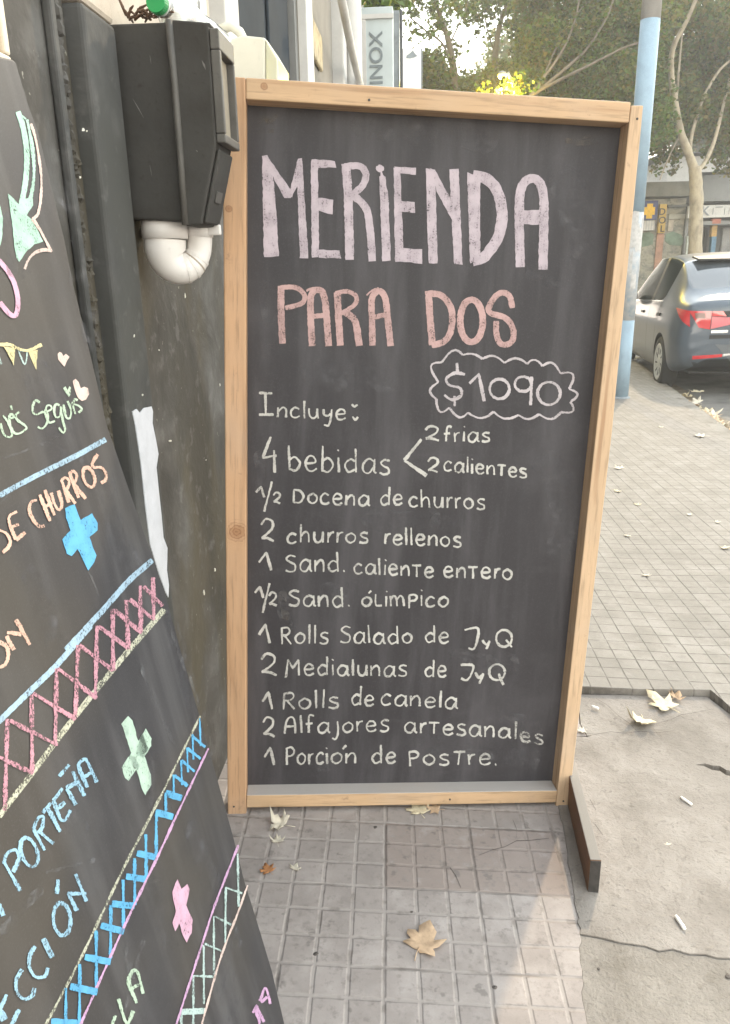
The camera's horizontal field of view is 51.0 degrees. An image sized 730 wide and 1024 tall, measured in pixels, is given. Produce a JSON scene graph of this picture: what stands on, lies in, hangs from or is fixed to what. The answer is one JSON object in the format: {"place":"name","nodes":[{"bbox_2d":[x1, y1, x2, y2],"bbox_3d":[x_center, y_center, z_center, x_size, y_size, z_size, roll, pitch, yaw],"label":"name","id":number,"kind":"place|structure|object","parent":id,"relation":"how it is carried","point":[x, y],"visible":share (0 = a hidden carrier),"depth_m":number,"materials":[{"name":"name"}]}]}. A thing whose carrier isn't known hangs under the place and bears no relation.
{"place":"outdoors","nodes":[
{"label":"outdoors","id":0,"kind":"place"},
{"bbox_2d":[218,720,586,1023],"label":"tiled pavement","id":1,"kind":"structure","parent":0,"point":[351,894],"depth_m":1.59,"materials":[{"name":"tile"}]},
{"bbox_2d":[0,57,283,1023],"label":"menu board","id":2,"kind":"object","parent":1,"relation":"on","point":[124,897],"visible":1,"depth_m":0.86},
{"bbox_2d":[259,862,275,873],"bbox_3d":[-0.213,0.786,1.686,0.032,0.009,0.037,4,18,16],"label":"fallen leaf","id":3,"kind":"object","parent":1,"relation":"on","point":[267,868],"visible":1,"depth_m":1.69,"materials":[{"name":"brown plant"}]},
{"bbox_2d":[269,834,285,846],"bbox_3d":[-0.204,0.754,1.771,0.032,0.018,0.029,10,20,30],"label":"fallen leaf","id":4,"kind":"object","parent":1,"relation":"on","point":[277,838],"visible":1,"depth_m":1.77,"materials":[{"name":"beige plant"}]},
{"bbox_2d":[269,807,294,830],"bbox_3d":[-0.205,0.724,1.821,0.063,0.045,0.055,-9,19,-23],"label":"fallen leaf","id":5,"kind":"object","parent":1,"relation":"on","point":[277,821],"visible":1,"depth_m":1.83,"materials":[{"name":"beige plant"}]},
{"bbox_2d":[289,862,300,869],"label":"fallen leaf","id":6,"kind":"object","parent":1,"relation":"on","point":[295,867],"visible":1,"depth_m":1.70,"materials":[{"name":"beige plant"}]},
{"bbox_2d":[405,804,429,817],"bbox_3d":[0.133,0.730,1.890,0.061,0.013,0.054,5,19,20],"label":"fallen leaf","id":7,"kind":"object","parent":1,"relation":"on","point":[417,809],"visible":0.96,"depth_m":1.89,"materials":[{"name":"beige plant"}]},
{"bbox_2d":[403,920,446,960],"bbox_3d":[0.118,0.850,1.516,0.078,0.012,0.083,-9,19,-24],"label":"fallen leaf","id":8,"kind":"object","parent":1,"relation":"on","point":[422,941],"visible":1,"depth_m":1.52,"materials":[{"name":"beige plant"}]},
{"bbox_2d":[425,804,443,813],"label":"fallen leaf","id":9,"kind":"object","parent":1,"relation":"on","point":[435,808],"visible":0.99,"depth_m":1.90,"materials":[{"name":"brown plant"}]},
{"bbox_2d":[480,838,547,854],"bbox_3d":[0.346,0.777,1.789,0.186,0.008,0.017,-7,18,-18],"label":"pavement crack","id":10,"kind":"object","parent":1,"relation":"on","point":[513,842],"visible":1,"depth_m":1.80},
{"bbox_2d":[403,48,422,88],"bbox_3d":[0.445,-3.969,7.148,0.183,0.631,0.054,0,18,5],"label":"sign","id":11,"kind":"object","parent":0,"point":[412,66],"visible":0.6,"depth_m":7.08,"materials":[{"name":"grey metal"}]},
{"bbox_2d":[401,0,678,157],"label":"sky","id":12,"kind":"structure","parent":0,"point":[466,59],"materials":[{"name":"white"}]},
{"bbox_2d":[579,935,729,1023],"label":"concrete slab","id":13,"kind":"structure","parent":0,"point":[627,984],"depth_m":1.45,"materials":[{"name":"grey concrete"}]},
{"bbox_2d":[582,365,729,713],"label":"pavement","id":14,"kind":"structure","parent":0,"point":[663,629],"depth_m":3.56,"materials":[{"name":"tile"}]},
{"bbox_2d":[331,0,363,84],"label":"white house","id":15,"kind":"structure","parent":14,"relation":"on","point":[346,40],"depth_m":4.27,"materials":[{"name":"paint"}]},
{"bbox_2d":[361,6,393,86],"bbox_3d":[0.100,-3.580,6.286,0.276,0.961,0.160,0,18,5],"label":"shop sign","id":16,"kind":"object","parent":15,"relation":"attached to","point":[377,23],"visible":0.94,"depth_m":6.17,"materials":[{"name":"white paint"}]},
{"bbox_2d":[393,9,402,87],"bbox_3d":[0.364,-3.124,8.065,0.104,3.750,0.132,0,18,5],"label":"cable post","id":17,"kind":"object","parent":14,"relation":"on","point":[398,47],"visible":0.24,"depth_m":7.57,"materials":[{"name":"grey metal"}]},
{"bbox_2d":[361,0,523,94],"bbox_3d":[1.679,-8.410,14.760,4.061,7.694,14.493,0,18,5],"label":"street tree","id":18,"kind":"object","parent":14,"relation":"on","point":[438,73],"visible":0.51,"depth_m":18.66,"materials":[{"name":"green plant"}]},
{"bbox_2d":[455,0,552,90],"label":"street tree","id":19,"kind":"object","parent":14,"relation":"on","point":[485,6],"visible":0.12,"depth_m":20.59,"materials":[{"name":"green plant"}]},
{"bbox_2d":[497,71,516,94],"bbox_3d":[2.801,-5.873,14.914,0.721,4.796,0.190,-11,20,-28],"label":"street lamp","id":20,"kind":"object","parent":14,"relation":"on","point":[501,73],"visible":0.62,"depth_m":14.04,"materials":[{"name":"metal"}]},
{"bbox_2d":[473,0,687,151],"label":"plane tree","id":21,"kind":"object","parent":14,"relation":"on","point":[588,39],"visible":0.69,"depth_m":16.24,"materials":[{"name":"green plant"}]},
{"bbox_2d":[615,0,661,398],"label":"lamp post","id":22,"kind":"object","parent":14,"relation":"on","point":[650,20],"visible":0.73,"depth_m":7.26,"materials":[{"name":"metal"}]},
{"bbox_2d":[579,694,729,742],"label":"broken concrete","id":23,"kind":"object","parent":14,"relation":"on","point":[709,725],"visible":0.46,"depth_m":2.33,"materials":[{"name":"grey concrete"}]},
{"bbox_2d":[587,730,674,733],"bbox_3d":[0.775,0.646,2.241,0.291,0.014,0.012,-2,18,-5],"label":"pavement crack","id":24,"kind":"object","parent":23,"relation":"on","point":[631,732],"visible":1,"depth_m":2.25,"materials":[{"name":"grey concrete"}]},
{"bbox_2d":[627,708,655,724],"bbox_3d":[0.831,0.608,2.287,0.080,0.057,0.081,-10,20,-26],"label":"fallen leaf","id":25,"kind":"object","parent":23,"relation":"on","point":[641,720],"visible":1,"depth_m":2.30,"materials":[{"name":"beige plant"}]},
{"bbox_2d":[646,689,679,712],"bbox_3d":[0.931,0.590,2.391,0.098,0.020,0.105,1,18,8],"label":"fallen leaf","id":26,"kind":"object","parent":23,"relation":"on","point":[665,704],"visible":0.99,"depth_m":2.40,"materials":[{"name":"beige plant"}]},
{"bbox_2d":[669,688,685,699],"bbox_3d":[0.991,0.580,2.429,0.047,0.021,0.053,3,18,13],"label":"fallen leaf","id":27,"kind":"object","parent":23,"relation":"on","point":[677,694],"visible":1,"depth_m":2.44,"materials":[{"name":"brown plant"}]},
{"bbox_2d":[635,355,729,420],"bbox_3d":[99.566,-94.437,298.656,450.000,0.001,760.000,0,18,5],"label":"road","id":28,"kind":"structure","parent":0,"point":[715,394],"depth_m":9.05,"materials":[{"name":"grey asphalt"}]},
{"bbox_2d":[481,25,690,131],"bbox_3d":[10.211,-16.265,36.025,9.867,11.786,6.750,0,18,5],"label":"tree","id":29,"kind":"object","parent":28,"relation":"on","point":[504,48],"visible":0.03,"depth_m":33.43,"materials":[{"name":"green plant"}]},
{"bbox_2d":[637,181,689,292],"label":"graffiti house","id":30,"kind":"structure","parent":28,"relation":"on","point":[656,248],"depth_m":22.87,"materials":[{"name":"paint"}]},
{"bbox_2d":[643,201,657,230],"bbox_3d":[8.416,-8.774,22.654,0.426,0.827,0.151,0,18,5],"label":"pharmacy sign","id":31,"kind":"object","parent":30,"relation":"attached to","point":[650,209],"visible":0.87,"depth_m":22.58,"materials":[{"name":"white paint"}]},
{"bbox_2d":[656,204,666,232],"bbox_3d":[8.788,-8.689,22.657,0.206,0.797,0.178,0,18,5],"label":"vertical sign","id":32,"kind":"object","parent":30,"relation":"attached to","point":[662,211],"visible":1,"depth_m":22.60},
{"bbox_2d":[668,214,685,218],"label":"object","id":33,"kind":"structure","parent":30,"relation":"in","point":[671,216],"depth_m":22.71,"materials":[{"name":"white"}]},
{"bbox_2d":[629,0,729,253],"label":"plane tree","id":34,"kind":"object","parent":28,"relation":"on","point":[699,48],"visible":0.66,"depth_m":18.85,"materials":[{"name":"green plant"}]},
{"bbox_2d":[631,252,729,385],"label":"parked car","id":35,"kind":"object","parent":28,"relation":"on","point":[682,318],"visible":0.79,"depth_m":8.58,"materials":[{"name":"paint"}]},
{"bbox_2d":[631,359,729,440],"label":"kerb","id":36,"kind":"structure","parent":28,"relation":"on","point":[718,427],"depth_m":7.51,"materials":[{"name":"concrete"}]},
{"bbox_2d":[634,358,729,428],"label":"gutter","id":37,"kind":"object","parent":28,"relation":"on","point":[678,389],"visible":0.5,"depth_m":8.65,"materials":[{"name":"grey concrete"}]},
{"bbox_2d":[692,396,702,403],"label":"fallen leaf","id":38,"kind":"object","parent":37,"relation":"on","point":[696,401],"visible":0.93,"depth_m":7.85,"materials":[{"name":"beige plant"}]},
{"bbox_2d":[707,408,722,415],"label":"fallen leaf","id":39,"kind":"object","parent":37,"relation":"on","point":[713,412],"visible":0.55,"depth_m":7.20,"materials":[{"name":"beige plant"}]},
{"bbox_2d":[710,413,721,420],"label":"fallen leaf","id":40,"kind":"object","parent":37,"relation":"on","point":[715,417],"visible":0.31,"depth_m":6.98,"materials":[{"name":"beige plant"}]},
{"bbox_2d":[666,139,701,148],"bbox_3d":[16.444,-17.474,39.414,9.926,11.840,6.257,3,18,12],"label":"tree","id":41,"kind":"object","parent":28,"relation":"on","point":[672,143],"visible":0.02,"depth_m":38.46,"materials":[{"name":"green plant"}]},
{"bbox_2d":[677,132,728,151],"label":"tree","id":42,"kind":"object","parent":28,"relation":"on","point":[696,147],"visible":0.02,"depth_m":36.27,"materials":[{"name":"green plant"}]},
{"bbox_2d":[681,172,729,254],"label":"shop","id":43,"kind":"structure","parent":28,"relation":"on","point":[716,218],"depth_m":22.37,"materials":[{"name":"white paint"}]},
{"bbox_2d":[647,152,729,181],"bbox_3d":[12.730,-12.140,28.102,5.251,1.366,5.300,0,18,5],"label":"house","id":44,"kind":"structure","parent":0,"point":[682,174],"depth_m":26.02,"materials":[{"name":"white paint"}]},
{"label":"ground","id":45,"kind":"structure","parent":0,"visible":0},
{"bbox_2d":[3,0,226,779],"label":"black wall","id":46,"kind":"structure","parent":45,"relation":"on","point":[155,341],"depth_m":1.34,"materials":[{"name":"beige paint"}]},
{"bbox_2d":[0,0,10,58],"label":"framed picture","id":47,"kind":"object","parent":46,"relation":"attached to","point":[4,49],"visible":0.62,"depth_m":0.90},
{"bbox_2d":[110,19,239,227],"bbox_3d":[-0.326,-0.660,1.326,0.192,0.314,0.112,0,18,5],"label":"meter box","id":48,"kind":"object","parent":46,"relation":"attached to","point":[177,80],"visible":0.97,"depth_m":1.29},
{"bbox_2d":[119,0,173,22],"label":"dead leaves","id":49,"kind":"object","parent":48,"relation":"on","point":[143,13],"visible":0.81,"depth_m":1.27,"materials":[{"name":"brown plant"}]},
{"bbox_2d":[140,220,221,283],"bbox_3d":[-0.337,-0.481,1.411,0.147,0.116,0.083,-4,18,-10],"label":"drain trap","id":50,"kind":"object","parent":48,"relation":"attached to","point":[170,257],"visible":1,"depth_m":1.39,"materials":[{"name":"white plastic"}]},
{"bbox_2d":[146,0,230,42],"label":"plastic bottle","id":51,"kind":"object","parent":48,"relation":"on","point":[185,10],"visible":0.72,"depth_m":1.28,"materials":[{"name":"white plastic"}]},
{"bbox_2d":[209,28,239,151],"bbox_3d":[-0.238,-0.715,1.306,0.016,0.168,0.103,0,18,5],"label":"window frame","id":52,"kind":"structure","parent":48,"relation":"in","point":[221,47],"depth_m":1.28,"materials":[{"name":"grey metal"}]},
{"bbox_2d":[222,61,230,137],"bbox_3d":[-0.245,-0.708,1.309,0.002,0.122,0.082,0,18,5],"label":"window","id":53,"kind":"structure","parent":48,"relation":"in","point":[224,70],"depth_m":1.33,"materials":[{"name":"beige glass"}]},
{"bbox_2d":[189,0,206,14],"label":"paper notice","id":54,"kind":"object","parent":46,"relation":"attached to","point":[200,5],"visible":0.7,"depth_m":1.78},
{"bbox_2d":[219,21,288,79],"bbox_3d":[-0.269,-1.089,1.845,0.147,0.155,0.160,0,18,5],"label":"junction box","id":55,"kind":"object","parent":46,"relation":"attached to","point":[256,57],"visible":0.61,"depth_m":1.77,"materials":[{"name":"beige plastic"}]},
{"bbox_2d":[208,0,332,82],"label":"house","id":56,"kind":"structure","parent":45,"relation":"on","point":[296,35],"depth_m":3.07,"materials":[{"name":"white paint"}]},
{"bbox_2d":[238,0,289,79],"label":"door","id":57,"kind":"structure","parent":56,"relation":"in","point":[267,19],"depth_m":2.65,"materials":[{"name":"metal"}]},
{"bbox_2d":[467,53,501,75],"bbox_3d":[8.503,-17.781,39.848,9.959,12.440,6.849,0,18,5],"label":"tree","id":58,"kind":"object","parent":45,"relation":"on","point":[477,65],"depth_m":37.36,"materials":[{"name":"plant"}]},
{"bbox_2d":[558,734,729,959],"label":"concrete patch","id":59,"kind":"object","parent":45,"relation":"on","point":[651,884],"visible":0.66,"depth_m":1.81,"materials":[{"name":"grey concrete"}]},
{"bbox_2d":[223,77,642,892],"bbox_3d":[0.157,-0.046,1.726,0.930,1.632,0.620,1,14,-5],"label":"chalkboard sign","id":60,"kind":"object","parent":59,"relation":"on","point":[423,303],"visible":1,"depth_m":1.71,"materials":[{"name":"brown wood"}]},
{"bbox_2d":[674,915,685,929],"bbox_3d":[0.652,0.849,1.581,0.009,0.009,0.033,-4,18,-9],"label":"cigarette end","id":61,"kind":"object","parent":59,"relation":"on","point":[680,922],"visible":1,"depth_m":1.58,"materials":[{"name":"white paper"}]},
{"bbox_2d":[680,796,691,804],"bbox_3d":[0.820,0.737,1.951,0.007,0.008,0.033,-11,20,-29],"label":"cigarette end","id":62,"kind":"object","parent":59,"relation":"on","point":[686,800],"visible":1,"depth_m":1.95,"materials":[{"name":"white paper"}]}
]}

